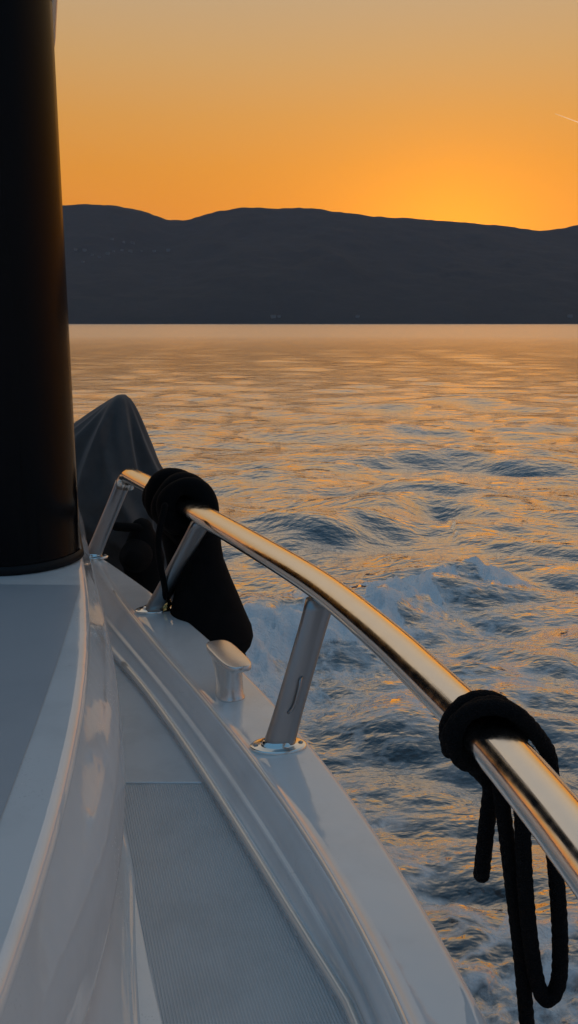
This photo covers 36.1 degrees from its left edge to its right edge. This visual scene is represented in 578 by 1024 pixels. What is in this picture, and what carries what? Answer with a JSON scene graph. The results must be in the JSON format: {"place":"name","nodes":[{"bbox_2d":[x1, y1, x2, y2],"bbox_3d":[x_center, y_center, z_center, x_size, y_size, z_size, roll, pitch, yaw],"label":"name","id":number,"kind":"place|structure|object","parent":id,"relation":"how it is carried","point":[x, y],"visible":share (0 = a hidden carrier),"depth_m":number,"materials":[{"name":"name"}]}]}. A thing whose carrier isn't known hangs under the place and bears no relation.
{"place":"outdoors","nodes":[
{"label":"outdoors","id":0,"kind":"place"},
{"bbox_2d":[54,0,577,230],"label":"sky","id":1,"kind":"structure","parent":0,"point":[437,110],"materials":[{"name":"orange"}]},
{"bbox_2d":[62,204,577,323],"bbox_3d":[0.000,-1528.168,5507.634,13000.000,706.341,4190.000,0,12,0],"label":"hills","id":2,"kind":"structure","parent":0,"point":[257,265],"depth_m":4304.99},
{"bbox_2d":[69,324,577,1023],"bbox_3d":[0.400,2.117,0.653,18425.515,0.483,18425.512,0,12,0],"label":"sea","id":3,"kind":"structure","parent":0,"point":[419,482],"depth_m":10.20,"materials":[{"name":"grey liquid"}]},
{"bbox_2d":[0,0,577,1023],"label":"motor yacht","id":4,"kind":"object","parent":3,"relation":"on","point":[188,834],"visible":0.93,"depth_m":1.71,"materials":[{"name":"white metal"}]},
{"bbox_2d":[74,394,173,600],"bbox_3d":[-1.079,0.112,4.492,1.168,1.404,0.867,0,12,0],"label":"draped cover","id":5,"kind":"object","parent":4,"relation":"on","point":[112,440],"visible":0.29,"depth_m":4.14,"materials":[{"name":"grey fabric"}]},
{"bbox_2d":[112,518,164,593],"bbox_3d":[-0.701,0.544,3.987,0.359,1.026,0.230,-11,17,-43],"label":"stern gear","id":6,"kind":"object","parent":4,"relation":"attached to","point":[137,558],"visible":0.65,"depth_m":3.91,"materials":[{"name":"black metal"}]},
{"bbox_2d":[142,468,252,654],"bbox_3d":[-0.315,0.195,3.063,0.332,0.671,0.495,-3,12,-15],"label":"boat fender","id":7,"kind":"object","parent":4,"relation":"hanging from","point":[206,602],"visible":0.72,"depth_m":2.92,"materials":[{"name":"black fabric"}]},
{"bbox_2d":[438,690,568,1023],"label":"mooring rope","id":8,"kind":"object","parent":4,"relation":"hanging from","point":[461,713],"visible":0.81,"depth_m":1.33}
]}

